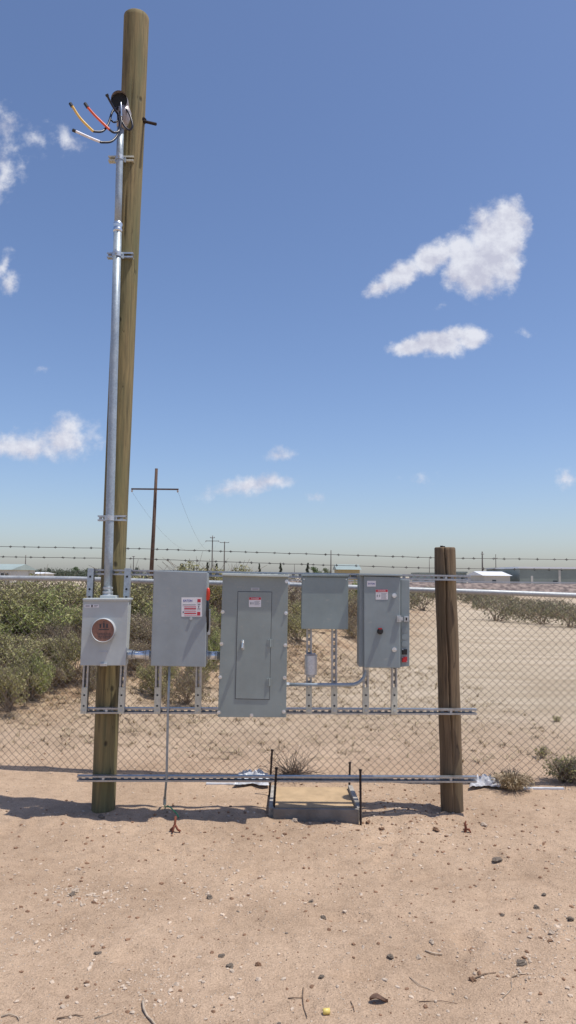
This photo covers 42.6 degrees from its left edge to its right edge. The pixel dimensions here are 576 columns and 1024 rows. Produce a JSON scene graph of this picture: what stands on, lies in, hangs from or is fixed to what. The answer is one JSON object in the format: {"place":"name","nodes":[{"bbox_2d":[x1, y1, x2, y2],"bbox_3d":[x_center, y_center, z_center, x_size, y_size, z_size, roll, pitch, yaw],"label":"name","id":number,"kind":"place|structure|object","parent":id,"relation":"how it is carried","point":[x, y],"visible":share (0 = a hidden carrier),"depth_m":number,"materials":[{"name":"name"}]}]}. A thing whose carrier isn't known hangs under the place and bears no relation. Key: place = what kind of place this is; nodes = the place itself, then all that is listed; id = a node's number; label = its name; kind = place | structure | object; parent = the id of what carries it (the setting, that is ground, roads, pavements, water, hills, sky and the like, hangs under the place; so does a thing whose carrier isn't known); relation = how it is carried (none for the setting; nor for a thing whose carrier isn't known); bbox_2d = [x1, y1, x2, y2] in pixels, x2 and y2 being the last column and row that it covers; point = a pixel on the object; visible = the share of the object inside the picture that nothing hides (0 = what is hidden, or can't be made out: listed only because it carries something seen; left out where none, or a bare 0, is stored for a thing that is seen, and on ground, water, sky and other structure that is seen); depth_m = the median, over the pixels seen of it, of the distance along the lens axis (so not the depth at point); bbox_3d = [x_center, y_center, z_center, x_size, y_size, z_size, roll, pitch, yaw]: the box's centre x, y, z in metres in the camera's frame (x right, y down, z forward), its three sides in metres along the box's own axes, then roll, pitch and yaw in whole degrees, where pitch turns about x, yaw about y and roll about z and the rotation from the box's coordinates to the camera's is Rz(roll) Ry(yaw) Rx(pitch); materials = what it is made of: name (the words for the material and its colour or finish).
{"place":"outdoors","nodes":[
{"label":"outdoors","id":0,"kind":"place"},
{"bbox_2d":[0,576,575,1023],"bbox_3d":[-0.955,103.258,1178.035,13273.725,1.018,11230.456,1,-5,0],"label":"ground","id":1,"kind":"structure","parent":0,"point":[334,964],"depth_m":4.35,"materials":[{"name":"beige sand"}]},
{"bbox_2d":[0,564,35,583],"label":"building","id":2,"kind":"structure","parent":1,"relation":"on","point":[19,569],"depth_m":123.26,"materials":[{"name":"paint"}]},
{"bbox_2d":[0,655,42,712],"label":"shrub","id":3,"kind":"object","parent":1,"relation":"on","point":[14,681],"visible":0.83,"depth_m":8.03,"materials":[{"name":"green plant"}]},
{"bbox_2d":[0,638,60,672],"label":"shrub","id":4,"kind":"object","parent":1,"relation":"on","point":[26,653],"visible":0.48,"depth_m":8.58,"materials":[{"name":"green plant"}]},
{"bbox_2d":[0,571,63,633],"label":"shrub","id":5,"kind":"object","parent":1,"relation":"on","point":[9,596],"visible":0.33,"depth_m":9.92,"materials":[{"name":"green plant"}]},
{"bbox_2d":[0,626,64,668],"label":"shrub","id":6,"kind":"object","parent":1,"relation":"on","point":[35,638],"visible":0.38,"depth_m":9.08,"materials":[{"name":"green plant"}]},
{"bbox_2d":[7,643,59,700],"bbox_3d":[-2.927,1.828,8.473,0.602,0.723,0.535,0,-5,7],"label":"shrub","id":7,"kind":"object","parent":1,"relation":"on","point":[41,670],"visible":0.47,"depth_m":8.42,"materials":[{"name":"green plant"}]},
{"bbox_2d":[0,603,74,641],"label":"shrub","id":8,"kind":"object","parent":1,"relation":"on","point":[3,627],"visible":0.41,"depth_m":9.58,"materials":[{"name":"green plant"}]},
{"bbox_2d":[35,572,53,581],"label":"building","id":9,"kind":"structure","parent":1,"relation":"on","point":[46,574],"depth_m":153.36,"materials":[{"name":"paint"}]},
{"bbox_2d":[0,581,98,642],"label":"shrub","id":10,"kind":"object","parent":1,"relation":"on","point":[55,612],"visible":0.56,"depth_m":9.78,"materials":[{"name":"green plant"}]},
{"bbox_2d":[35,657,66,693],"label":"shrub","id":11,"kind":"object","parent":1,"relation":"on","point":[59,673],"visible":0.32,"depth_m":8.77,"materials":[{"name":"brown plant"}]},
{"bbox_2d":[30,615,80,653],"bbox_3d":[-2.983,1.618,9.639,0.688,0.657,0.800,0,-5,12],"label":"shrub","id":12,"kind":"object","parent":1,"relation":"on","point":[63,629],"visible":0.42,"depth_m":9.55,"materials":[{"name":"green plant"}]},
{"bbox_2d":[43,627,91,682],"bbox_3d":[-2.661,1.729,9.080,0.739,0.775,0.588,3,-6,-30],"label":"shrub","id":13,"kind":"object","parent":1,"relation":"on","point":[67,651],"visible":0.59,"depth_m":8.98,"materials":[{"name":"green plant"}]},
{"bbox_2d":[0,565,137,608],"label":"shrub","id":14,"kind":"object","parent":1,"relation":"on","point":[72,597],"visible":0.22,"depth_m":11.07,"materials":[{"name":"green plant"}]},
{"bbox_2d":[65,608,81,638],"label":"shrub","id":15,"kind":"object","parent":1,"relation":"on","point":[77,629],"visible":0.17,"depth_m":10.18,"materials":[{"name":"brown plant"}]},
{"bbox_2d":[73,660,96,690],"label":"shrub","id":16,"kind":"object","parent":1,"relation":"on","point":[93,672],"visible":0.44,"depth_m":9.00,"materials":[{"name":"brown plant"}]},
{"bbox_2d":[62,581,152,608],"bbox_3d":[-3.205,1.549,12.143,1.782,1.029,2.007,-2,-6,29],"label":"shrub","id":17,"kind":"object","parent":1,"relation":"on","point":[97,591],"visible":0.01,"depth_m":11.79,"materials":[{"name":"green plant"}]},
{"bbox_2d":[91,8,156,812],"bbox_3d":[-1.224,-0.628,5.595,0.371,6.630,0.214,1,-5,0],"label":"utility pole","id":18,"kind":"object","parent":1,"relation":"on","point":[133,89],"visible":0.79,"depth_m":5.58,"materials":[{"name":"brown wood"}]},
{"bbox_2d":[69,90,132,597],"bbox_3d":[-1.368,-1.284,5.340,0.216,3.820,0.505,-3,-6,38],"label":"conduit mast","id":19,"kind":"object","parent":18,"relation":"attached to","point":[119,102],"visible":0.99,"depth_m":5.47,"materials":[{"name":"metal"}]},
{"bbox_2d":[98,515,126,520],"bbox_3d":[-1.294,0.043,5.401,0.204,0.043,0.124,1,-5,0],"label":"pole clamp","id":20,"kind":"object","parent":18,"relation":"attached to","point":[111,517],"visible":0.97,"depth_m":5.42,"materials":[{"name":"metal"}]},
{"bbox_2d":[107,249,133,259],"bbox_3d":[-1.273,-1.943,5.573,0.196,0.055,0.124,1,-5,0],"label":"pole clamp","id":21,"kind":"object","parent":18,"relation":"attached to","point":[113,253],"visible":0.91,"depth_m":5.59,"materials":[{"name":"metal"}]},
{"bbox_2d":[108,152,133,163],"bbox_3d":[-1.280,-2.704,5.640,0.194,0.060,0.120,1,-5,0],"label":"pole clamp","id":22,"kind":"object","parent":18,"relation":"attached to","point":[111,159],"visible":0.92,"depth_m":5.66,"materials":[{"name":"metal"}]},
{"bbox_2d":[77,774,476,782],"bbox_3d":[-0.080,1.905,5.282,2.847,0.060,0.041,1,-5,0],"label":"strut channel","id":23,"kind":"object","parent":18,"relation":"attached to","point":[149,778],"visible":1,"depth_m":5.26,"materials":[{"name":"metal"}]},
{"bbox_2d":[87,707,476,714],"bbox_3d":[-0.065,1.432,5.323,2.844,0.058,0.041,1,-5,0],"label":"strut channel","id":24,"kind":"object","parent":18,"relation":"attached to","point":[107,710],"visible":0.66,"depth_m":5.30,"materials":[{"name":"metal"}]},
{"bbox_2d":[80,568,94,713],"bbox_3d":[-1.440,0.922,5.314,0.062,1.031,0.057,1,-5,0],"label":"vertical strut","id":25,"kind":"object","parent":24,"relation":"attached to","point":[85,680],"visible":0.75,"depth_m":5.30,"materials":[{"name":"metal"}]},
{"bbox_2d":[80,598,132,665],"bbox_3d":[-1.286,0.845,5.225,0.336,0.471,0.162,1,-5,0],"label":"meter box","id":26,"kind":"object","parent":25,"relation":"attached to","point":[105,635],"visible":1,"depth_m":5.18,"materials":[{"name":"grey metal"}]},
{"bbox_2d":[126,650,150,659],"bbox_3d":[-1.058,1.010,5.232,0.187,0.070,0.068,1,-5,0],"label":"pipe nipple","id":27,"kind":"object","parent":26,"relation":"attached to","point":[134,654],"visible":0.98,"depth_m":5.21,"materials":[{"name":"metal"}]},
{"bbox_2d":[118,568,131,713],"bbox_3d":[-1.174,0.922,5.314,0.063,1.031,0.057,1,-5,0],"label":"vertical strut","id":28,"kind":"object","parent":24,"relation":"attached to","point":[126,594],"visible":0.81,"depth_m":5.30,"materials":[{"name":"metal"}]},
{"bbox_2d":[154,666,161,713],"bbox_3d":[-0.926,0.942,5.313,0.043,0.989,0.057,1,-5,0],"label":"vertical strut","id":29,"kind":"object","parent":24,"relation":"attached to","point":[157,700],"visible":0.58,"depth_m":5.27,"materials":[{"name":"metal"}]},
{"bbox_2d":[151,571,210,666],"bbox_3d":[-0.743,0.745,5.196,0.405,0.660,0.238,1,-5,0],"label":"disconnect switch","id":30,"kind":"object","parent":29,"relation":"attached to","point":[181,618],"visible":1,"depth_m":5.12,"materials":[{"name":"grey metal"}]},
{"bbox_2d":[163,666,178,817],"bbox_3d":[-0.830,1.623,5.322,0.100,1.063,0.325,2,-5,-12],"label":"ground wire pipe","id":31,"kind":"object","parent":30,"relation":"attached to","point":[167,737],"visible":0.97,"depth_m":5.26,"materials":[{"name":"metal"}]},
{"bbox_2d":[151,571,207,666],"bbox_3d":[-0.755,0.740,5.134,0.380,0.660,0.019,1,-5,0],"label":"door","id":32,"kind":"structure","parent":30,"relation":"in","point":[177,640],"depth_m":5.12,"materials":[{"name":"grey metal"}]},
{"bbox_2d":[206,651,219,659],"bbox_3d":[-0.534,1.015,5.232,0.118,0.068,0.068,1,-5,0],"label":"pipe nipple","id":33,"kind":"object","parent":30,"relation":"attached to","point":[211,655],"visible":0.69,"depth_m":5.21,"materials":[{"name":"metal"}]},
{"bbox_2d":[195,667,201,713],"bbox_3d":[-0.638,0.942,5.313,0.045,0.989,0.057,1,-5,0],"label":"vertical strut","id":34,"kind":"object","parent":24,"relation":"attached to","point":[198,694],"visible":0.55,"depth_m":5.26,"materials":[{"name":"metal"}]},
{"bbox_2d":[217,573,288,716],"bbox_3d":[-0.242,0.929,5.202,0.488,0.992,0.194,1,-5,0],"label":"panelboard","id":35,"kind":"object","parent":24,"relation":"attached to","point":[252,676],"visible":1,"depth_m":5.15,"materials":[{"name":"grey metal"}]},
{"bbox_2d":[236,592,272,698],"bbox_3d":[-0.234,0.925,5.127,0.252,0.738,0.043,1,-5,0],"label":"door","id":36,"kind":"structure","parent":35,"relation":"in","point":[254,641],"depth_m":5.14,"materials":[{"name":"grey metal"}]},
{"bbox_2d":[287,668,368,686],"bbox_3d":[0.269,1.157,5.211,0.599,0.152,0.036,1,-5,0],"label":"bent conduit","id":37,"kind":"object","parent":35,"relation":"attached to","point":[361,680],"visible":0.83,"depth_m":5.20,"materials":[{"name":"metal"}]},
{"bbox_2d":[306,629,311,713],"bbox_3d":[0.152,0.943,5.313,0.045,0.989,0.057,1,-5,0],"label":"vertical strut","id":38,"kind":"object","parent":24,"relation":"attached to","point":[308,700],"visible":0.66,"depth_m":5.27,"materials":[{"name":"metal"}]},
{"bbox_2d":[305,653,316,676],"bbox_3d":[0.163,1.091,5.255,0.088,0.166,0.066,1,-5,0],"label":"conduit cover","id":39,"kind":"object","parent":38,"relation":"attached to","point":[310,664],"visible":1,"depth_m":5.23,"materials":[{"name":"metal"}]},
{"bbox_2d":[331,629,336,713],"bbox_3d":[0.333,0.943,5.314,0.045,0.989,0.057,1,-5,0],"label":"vertical strut","id":40,"kind":"object","parent":24,"relation":"attached to","point":[333,700],"visible":0.72,"depth_m":5.29,"materials":[{"name":"metal"}]},
{"bbox_2d":[301,574,348,628],"bbox_3d":[0.259,0.637,5.264,0.337,0.385,0.122,1,-5,0],"label":"junction box","id":41,"kind":"object","parent":40,"relation":"attached to","point":[324,601],"visible":1,"depth_m":5.22,"materials":[{"name":"grey metal"}]},
{"bbox_2d":[362,667,368,713],"bbox_3d":[0.559,0.943,5.314,0.046,0.989,0.057,1,-5,0],"label":"vertical strut","id":42,"kind":"object","parent":24,"relation":"attached to","point":[365,700],"visible":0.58,"depth_m":5.26,"materials":[{"name":"metal"}]},
{"bbox_2d":[356,574,409,667],"bbox_3d":[0.669,0.760,5.197,0.362,0.645,0.236,1,-5,0],"label":"control box","id":43,"kind":"object","parent":42,"relation":"attached to","point":[382,620],"visible":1,"depth_m":5.12,"materials":[{"name":"grey metal"}]},
{"bbox_2d":[363,576,402,667],"bbox_3d":[0.660,0.760,5.111,0.270,0.630,0.065,1,-5,0],"label":"door","id":44,"kind":"structure","parent":43,"relation":"in","point":[382,618],"depth_m":5.11,"materials":[{"name":"grey metal"}]},
{"bbox_2d":[391,668,396,713],"bbox_3d":[0.764,0.943,5.314,0.050,0.990,0.057,1,-5,0],"label":"vertical strut","id":45,"kind":"object","parent":24,"relation":"attached to","point":[393,700],"visible":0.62,"depth_m":5.26,"materials":[{"name":"metal"}]},
{"bbox_2d":[95,569,470,580],"bbox_3d":[-0.056,0.461,5.407,2.780,0.061,0.041,1,-5,0],"label":"strut channel","id":46,"kind":"object","parent":18,"relation":"attached to","point":[300,576],"visible":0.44,"depth_m":5.39,"materials":[{"name":"metal"}]},
{"bbox_2d":[128,635,150,670],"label":"shrub","id":47,"kind":"object","parent":1,"relation":"on","point":[133,662],"visible":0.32,"depth_m":9.96,"materials":[{"name":"brown plant"}]},
{"bbox_2d":[129,611,151,641],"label":"shrub","id":48,"kind":"object","parent":1,"relation":"on","point":[136,623],"visible":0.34,"depth_m":10.72,"materials":[{"name":"brown plant"}]},
{"bbox_2d":[129,621,151,648],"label":"shrub","id":49,"kind":"object","parent":1,"relation":"on","point":[149,631],"visible":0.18,"depth_m":10.62,"materials":[{"name":"brown plant"}]},
{"bbox_2d":[130,599,152,641],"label":"shrub","id":50,"kind":"object","parent":1,"relation":"on","point":[143,608],"visible":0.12,"depth_m":11.61,"materials":[{"name":"green plant"}]},
{"bbox_2d":[130,578,152,627],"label":"shrub","id":51,"kind":"object","parent":1,"relation":"on","point":[139,604],"visible":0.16,"depth_m":11.79,"materials":[{"name":"green plant"}]},
{"bbox_2d":[141,1000,155,1023],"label":"stick","id":52,"kind":"object","parent":1,"relation":"on","point":[146,1014],"visible":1,"depth_m":2.85,"materials":[{"name":"beige wood"}]},
{"bbox_2d":[89,565,219,602],"bbox_3d":[-2.529,1.508,13.349,2.956,1.313,2.351,-2,-6,30],"label":"shrub","id":53,"kind":"object","parent":1,"relation":"on","point":[149,585],"visible":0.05,"depth_m":12.84,"materials":[{"name":"green plant"}]},
{"bbox_2d":[131,468,178,577],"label":"power pole","id":54,"kind":"object","parent":1,"relation":"on","point":[155,488],"visible":0.94,"depth_m":61.02,"materials":[{"name":"brown wood"}]},
{"bbox_2d":[133,661,180,695],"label":"shrub","id":55,"kind":"object","parent":1,"relation":"on","point":[141,676],"visible":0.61,"depth_m":9.11,"materials":[{"name":"green plant"}]},
{"bbox_2d":[170,816,180,832],"bbox_3d":[-0.744,2.063,4.878,0.078,0.098,0.044,1,-5,0],"label":"rusty scrap","id":56,"kind":"object","parent":1,"relation":"on","point":[174,826],"visible":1,"depth_m":4.88,"materials":[{"name":"brown metal"}]},
{"bbox_2d":[163,667,215,704],"bbox_3d":[-1.203,2.069,8.915,0.648,0.548,0.557,3,-6,-28],"label":"shrub","id":57,"kind":"object","parent":1,"relation":"on","point":[180,683],"visible":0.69,"depth_m":8.85,"materials":[{"name":"brown plant"}]},
{"bbox_2d":[183,659,218,683],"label":"shrub","id":58,"kind":"object","parent":1,"relation":"on","point":[210,665],"visible":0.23,"depth_m":9.64,"materials":[{"name":"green plant"}]},
{"bbox_2d":[161,551,264,617],"bbox_3d":[-1.557,1.450,14.131,2.710,1.376,2.155,-1,-5,21],"label":"shrub","id":59,"kind":"object","parent":1,"relation":"on","point":[212,578],"visible":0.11,"depth_m":13.81,"materials":[{"name":"green plant"}]},
{"bbox_2d":[208,623,220,663],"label":"shrub","id":60,"kind":"object","parent":1,"relation":"on","point":[215,639],"visible":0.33,"depth_m":10.33,"materials":[{"name":"green plant"}]},
{"bbox_2d":[208,625,220,637],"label":"shrub","id":61,"kind":"object","parent":1,"relation":"on","point":[214,628],"visible":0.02,"depth_m":11.20,"materials":[{"name":"green plant"}]},
{"bbox_2d":[209,601,220,629],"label":"shrub","id":62,"kind":"object","parent":1,"relation":"on","point":[216,616],"visible":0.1,"depth_m":12.31,"materials":[{"name":"green plant"}]},
{"bbox_2d":[206,782,241,784],"bbox_3d":[-0.518,2.205,5.996,0.291,0.014,0.030,0,-5,1],"label":"plastic strip","id":63,"kind":"object","parent":1,"relation":"on","point":[211,783],"visible":0.79,"depth_m":5.98,"materials":[{"name":"white plastic"}]},
{"bbox_2d":[35,567,433,582],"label":"scrub","id":64,"kind":"object","parent":1,"relation":"on","point":[59,572],"visible":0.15,"depth_m":194.27,"materials":[{"name":"green plant"}]},
{"bbox_2d":[233,769,268,784],"bbox_3d":[-0.291,2.149,6.074,0.292,0.101,0.343,1,-5,0],"label":"plastic scrap","id":65,"kind":"object","parent":1,"relation":"on","point":[249,772],"visible":0.55,"depth_m":6.01,"materials":[{"name":"white plastic"}]},
{"bbox_2d":[268,749,273,796],"bbox_3d":[-0.137,2.103,5.751,0.044,0.500,0.024,1,-5,0],"label":"stake","id":66,"kind":"object","parent":1,"relation":"on","point":[271,760],"visible":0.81,"depth_m":5.75,"materials":[{"name":"black metal"}]},
{"bbox_2d":[273,767,277,807],"bbox_3d":[-0.096,2.064,5.248,0.047,0.491,0.024,1,-5,0],"label":"stake","id":67,"kind":"object","parent":1,"relation":"on","point":[275,784],"visible":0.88,"depth_m":5.25,"materials":[{"name":"black metal"}]},
{"bbox_2d":[0,545,575,784],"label":"chain link fence","id":68,"kind":"object","parent":1,"relation":"on","point":[508,593],"visible":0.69,"depth_m":6.14,"materials":[{"name":"metal"}]},
{"bbox_2d":[247,744,331,778],"bbox_3d":[0.048,2.054,6.152,0.832,0.314,0.573,1,-5,0],"label":"tumbleweed","id":69,"kind":"object","parent":1,"relation":"on","point":[297,770],"visible":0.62,"depth_m":6.16,"materials":[{"name":"brown plant"}]},
{"bbox_2d":[288,578,300,604],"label":"shrub","id":70,"kind":"object","parent":1,"relation":"on","point":[293,592],"visible":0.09,"depth_m":18.91,"materials":[{"name":"brown plant"}]},
{"bbox_2d":[289,588,300,604],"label":"shrub","id":71,"kind":"object","parent":1,"relation":"on","point":[299,594],"depth_m":18.59,"materials":[{"name":"brown plant"}]},
{"bbox_2d":[287,605,309,641],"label":"shrub","id":72,"kind":"object","parent":1,"relation":"on","point":[292,627],"visible":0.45,"depth_m":13.16,"materials":[{"name":"green plant"}]},
{"bbox_2d":[288,596,320,629],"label":"shrub","id":73,"kind":"object","parent":1,"relation":"on","point":[296,605],"visible":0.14,"depth_m":16.08,"materials":[{"name":"green plant"}]},
{"bbox_2d":[269,785,359,823],"bbox_3d":[0.193,2.194,5.495,0.660,0.180,0.681,1,-5,0],"label":"concrete pad","id":74,"kind":"object","parent":1,"relation":"on","point":[319,804],"visible":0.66,"depth_m":5.37,"materials":[{"name":"beige concrete"}]},
{"bbox_2d":[310,566,321,572],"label":"tree","id":75,"kind":"object","parent":1,"relation":"on","point":[314,569],"visible":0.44,"depth_m":233.22,"materials":[{"name":"green plant"}]},
{"bbox_2d":[323,1008,329,1014],"bbox_3d":[0.149,1.941,2.874,0.028,0.021,0.025,1,-5,0],"label":"yellow plug","id":76,"kind":"object","parent":1,"relation":"on","point":[326,1011],"visible":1,"depth_m":2.87,"materials":[{"name":"plastic"}]},
{"bbox_2d":[333,564,361,581],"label":"building","id":77,"kind":"structure","parent":1,"relation":"on","point":[347,569],"depth_m":160.08,"materials":[{"name":"beige"}]},
{"bbox_2d":[339,613,356,638],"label":"shrub","id":78,"kind":"object","parent":1,"relation":"on","point":[352,624],"visible":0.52,"depth_m":15.50,"materials":[{"name":"brown plant"}]},
{"bbox_2d":[348,593,356,621],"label":"shrub","id":79,"kind":"object","parent":1,"relation":"on","point":[351,610],"visible":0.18,"depth_m":17.72,"materials":[{"name":"brown plant"}]},
{"bbox_2d":[359,769,361,824],"bbox_3d":[0.504,2.054,5.156,0.022,0.506,0.022,-2,-5,22],"label":"stake","id":80,"kind":"object","parent":1,"relation":"on","point":[360,795],"visible":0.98,"depth_m":5.16,"materials":[{"name":"black metal"}]},
{"bbox_2d":[369,993,387,1002],"bbox_3d":[0.364,1.950,2.959,0.075,0.028,0.036,1,-5,-3],"label":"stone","id":81,"kind":"object","parent":1,"relation":"on","point":[377,996],"visible":1,"depth_m":2.96,"materials":[{"name":"brown stone"}]},
{"bbox_2d":[409,584,434,610],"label":"shrub","id":82,"kind":"object","parent":1,"relation":"on","point":[418,601],"visible":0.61,"depth_m":31.56,"materials":[{"name":"green plant"}]},
{"bbox_2d":[411,572,434,582],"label":"building","id":83,"kind":"structure","parent":1,"relation":"on","point":[422,576],"depth_m":169.36,"materials":[{"name":"grey"}]},
{"bbox_2d":[434,546,463,812],"bbox_3d":[1.191,1.469,5.436,0.209,2.441,0.164,1,-5,0],"label":"timber post","id":84,"kind":"object","parent":1,"relation":"on","point":[450,745],"visible":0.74,"depth_m":5.40,"materials":[{"name":"brown wood"}]},
{"bbox_2d":[456,572,467,582],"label":"building","id":85,"kind":"structure","parent":1,"relation":"on","point":[461,573],"depth_m":169.43,"materials":[{"name":"grey metal"}]},
{"bbox_2d":[458,589,488,602],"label":"shrub","id":86,"kind":"object","parent":1,"relation":"on","point":[464,597],"visible":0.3,"depth_m":40.44,"materials":[{"name":"green plant"}]},
{"bbox_2d":[469,774,500,786],"bbox_3d":[1.580,2.157,5.979,0.272,0.088,0.187,1,-5,0],"label":"plastic scrap","id":87,"kind":"object","parent":1,"relation":"on","point":[482,780],"visible":0.8,"depth_m":5.92,"materials":[{"name":"white plastic"}]},
{"bbox_2d":[468,571,511,583],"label":"building","id":88,"kind":"structure","parent":1,"relation":"on","point":[488,576],"depth_m":151.03,"materials":[{"name":"paint"}]},
{"bbox_2d":[492,857,502,862],"bbox_3d":[1.265,2.108,4.478,0.080,0.030,0.056,4,-6,-38],"label":"stone","id":89,"kind":"object","parent":1,"relation":"on","point":[497,859],"visible":1,"depth_m":4.46,"materials":[{"name":"grey stone"}]},
{"bbox_2d":[485,595,510,604],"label":"shrub","id":90,"kind":"object","parent":1,"relation":"on","point":[496,597],"visible":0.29,"depth_m":41.44,"materials":[{"name":"green plant"}]},
{"bbox_2d":[471,589,527,621],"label":"shrub","id":91,"kind":"object","parent":1,"relation":"on","point":[500,610],"visible":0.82,"depth_m":28.59,"materials":[{"name":"green plant"}]},
{"bbox_2d":[481,761,535,790],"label":"dry bush","id":92,"kind":"object","parent":1,"relation":"on","point":[513,781],"visible":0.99,"depth_m":5.87,"materials":[{"name":"plant"}]},
{"bbox_2d":[516,959,526,965],"bbox_3d":[1.038,2.000,3.284,0.051,0.020,0.048,0,-5,9],"label":"stone","id":93,"kind":"object","parent":1,"relation":"on","point":[520,962],"visible":1,"depth_m":3.28,"materials":[{"name":"grey stone"}]},
{"bbox_2d":[485,567,575,583],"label":"building","id":94,"kind":"structure","parent":1,"relation":"on","point":[566,574],"depth_m":149.49,"materials":[{"name":"grey metal"}]},
{"bbox_2d":[510,596,572,624],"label":"shrub","id":95,"kind":"object","parent":1,"relation":"on","point":[538,606],"visible":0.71,"depth_m":27.39,"materials":[{"name":"green plant"}]},
{"bbox_2d":[534,742,550,757],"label":"weed","id":96,"kind":"object","parent":1,"relation":"on","point":[541,753],"visible":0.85,"depth_m":7.00,"materials":[{"name":"green plant"}]},
{"bbox_2d":[522,787,563,789],"bbox_3d":[2.037,2.204,5.897,0.324,0.015,0.030,0,-5,2],"label":"plastic strip","id":97,"kind":"object","parent":1,"relation":"on","point":[547,788],"visible":0.86,"depth_m":5.88,"materials":[{"name":"white plastic"}]},
{"bbox_2d":[533,745,575,782],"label":"weed","id":98,"kind":"object","parent":1,"relation":"on","point":[569,769],"visible":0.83,"depth_m":6.09,"materials":[{"name":"green plant"}]},
{"bbox_2d":[543,597,575,627],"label":"shrub","id":99,"kind":"object","parent":1,"relation":"on","point":[566,610],"visible":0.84,"depth_m":25.75,"materials":[{"name":"green plant"}]},
{"bbox_2d":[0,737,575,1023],"bbox_3d":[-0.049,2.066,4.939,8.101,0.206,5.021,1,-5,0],"label":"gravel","id":100,"kind":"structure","parent":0,"point":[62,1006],"depth_m":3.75,"materials":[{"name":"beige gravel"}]},
{"bbox_2d":[0,0,575,576],"label":"sky","id":101,"kind":"structure","parent":0,"point":[355,333],"materials":[{"name":"blue"}]},
{"bbox_2d":[288,581,575,592],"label":"embankment","id":102,"kind":"structure","parent":0,"point":[567,588],"depth_m":90.39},
{"bbox_2d":[288,579,575,583],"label":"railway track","id":103,"kind":"structure","parent":0,"point":[472,581],"depth_m":92.41,"materials":[{"name":"metal"}]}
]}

